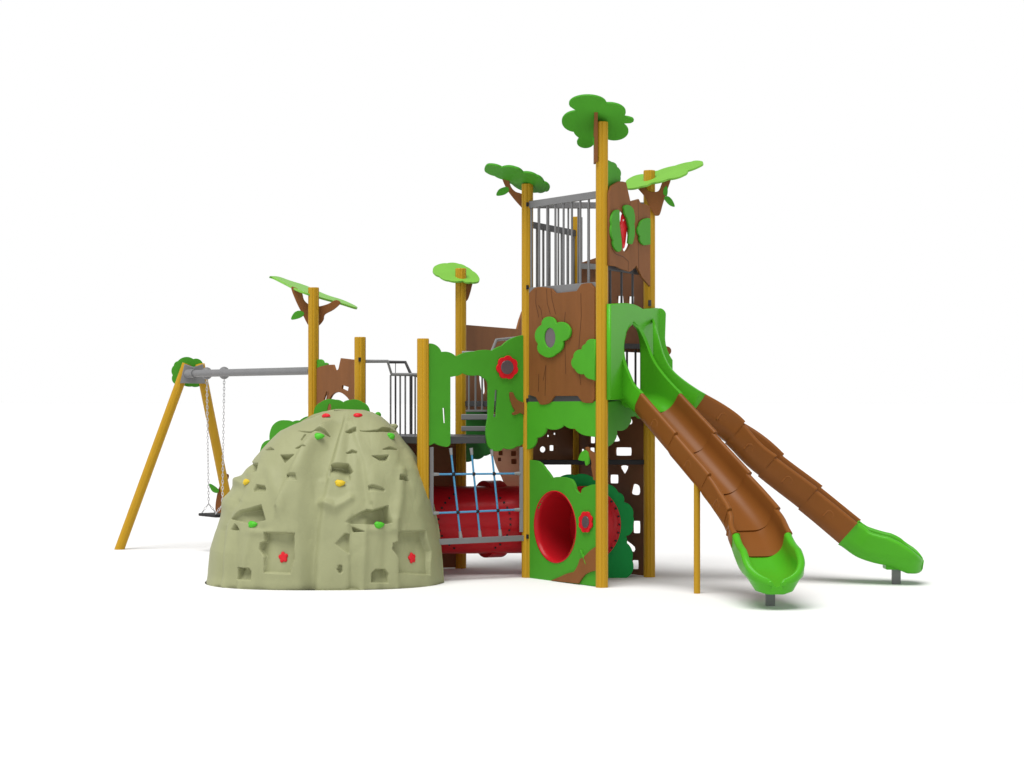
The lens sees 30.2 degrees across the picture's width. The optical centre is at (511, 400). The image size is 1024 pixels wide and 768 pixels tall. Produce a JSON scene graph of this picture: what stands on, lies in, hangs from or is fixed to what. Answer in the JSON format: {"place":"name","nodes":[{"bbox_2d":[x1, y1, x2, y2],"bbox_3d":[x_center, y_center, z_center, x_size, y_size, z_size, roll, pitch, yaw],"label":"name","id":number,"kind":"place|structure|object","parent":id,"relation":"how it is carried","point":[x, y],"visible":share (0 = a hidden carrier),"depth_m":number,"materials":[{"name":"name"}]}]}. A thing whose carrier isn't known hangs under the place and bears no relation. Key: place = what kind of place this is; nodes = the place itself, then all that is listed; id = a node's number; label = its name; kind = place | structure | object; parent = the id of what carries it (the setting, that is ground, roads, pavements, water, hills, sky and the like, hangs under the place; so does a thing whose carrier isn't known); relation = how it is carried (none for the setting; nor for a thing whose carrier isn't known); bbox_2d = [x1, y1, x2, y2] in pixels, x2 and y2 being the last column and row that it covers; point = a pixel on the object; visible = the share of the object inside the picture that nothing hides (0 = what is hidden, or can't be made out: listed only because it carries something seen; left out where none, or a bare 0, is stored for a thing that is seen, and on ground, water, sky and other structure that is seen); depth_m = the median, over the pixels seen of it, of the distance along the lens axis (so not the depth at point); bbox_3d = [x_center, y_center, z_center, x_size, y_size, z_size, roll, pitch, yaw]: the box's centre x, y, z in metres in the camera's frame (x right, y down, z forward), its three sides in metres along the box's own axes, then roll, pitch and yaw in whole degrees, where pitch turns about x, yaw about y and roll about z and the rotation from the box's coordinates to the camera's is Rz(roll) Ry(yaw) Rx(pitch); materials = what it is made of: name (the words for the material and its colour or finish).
{"place":"outdoors","nodes":[
{"label":"outdoors","id":0,"kind":"place"},
{"bbox_2d":[0,404,1023,767],"bbox_3d":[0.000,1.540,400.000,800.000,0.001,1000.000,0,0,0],"label":"ground","id":1,"kind":"structure","parent":0,"point":[148,646],"depth_m":12.64,"materials":[{"name":"white"}]},
{"bbox_2d":[114,357,307,549],"bbox_3d":[-2.798,0.538,18.947,1.420,2.003,2.780,0,0,-33],"label":"swing set","id":2,"kind":"object","parent":1,"relation":"on","point":[188,371],"visible":0.95,"depth_m":19.76,"materials":[{"name":"yellow paint"}]},
{"bbox_2d":[198,379,224,517],"bbox_3d":[-3.029,0.468,19.405,0.200,1.422,0.397,0,0,-37],"label":"swing","id":3,"kind":"object","parent":2,"relation":"hanging from","point":[214,514],"visible":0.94,"depth_m":19.41,"materials":[{"name":"black rubber"}]},
{"bbox_2d":[206,409,443,589],"bbox_3d":[-1.595,0.804,16.279,2.043,1.471,1.657,0,0,0],"label":"climbing rock","id":4,"kind":"object","parent":1,"relation":"on","point":[335,499],"visible":0.99,"depth_m":15.65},
{"bbox_2d":[260,94,702,587],"bbox_3d":[-0.491,-0.480,17.372,2.762,4.047,4.517,0,0,-35],"label":"play structure","id":5,"kind":"object","parent":1,"relation":"on","point":[541,369],"visible":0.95,"depth_m":16.49,"materials":[{"name":"yellow paint"}]},
{"bbox_2d":[607,303,804,605],"bbox_3d":[1.473,0.359,15.222,0.904,2.362,2.810,0,0,-24],"label":"slide","id":6,"kind":"object","parent":1,"relation":"on","point":[766,550],"visible":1,"depth_m":15.35,"materials":[{"name":"brown plastic"}]},
{"bbox_2d":[645,308,923,583],"bbox_3d":[2.289,0.364,16.217,2.396,2.352,0.618,0,0,16],"label":"slide","id":7,"kind":"object","parent":1,"relation":"on","point":[769,463],"visible":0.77,"depth_m":16.05,"materials":[{"name":"brown plastic"}]},
{"bbox_2d":[0,0,1023,403],"label":"sky","id":8,"kind":"structure","parent":0,"point":[849,229],"materials":[{"name":"white"}]}
]}

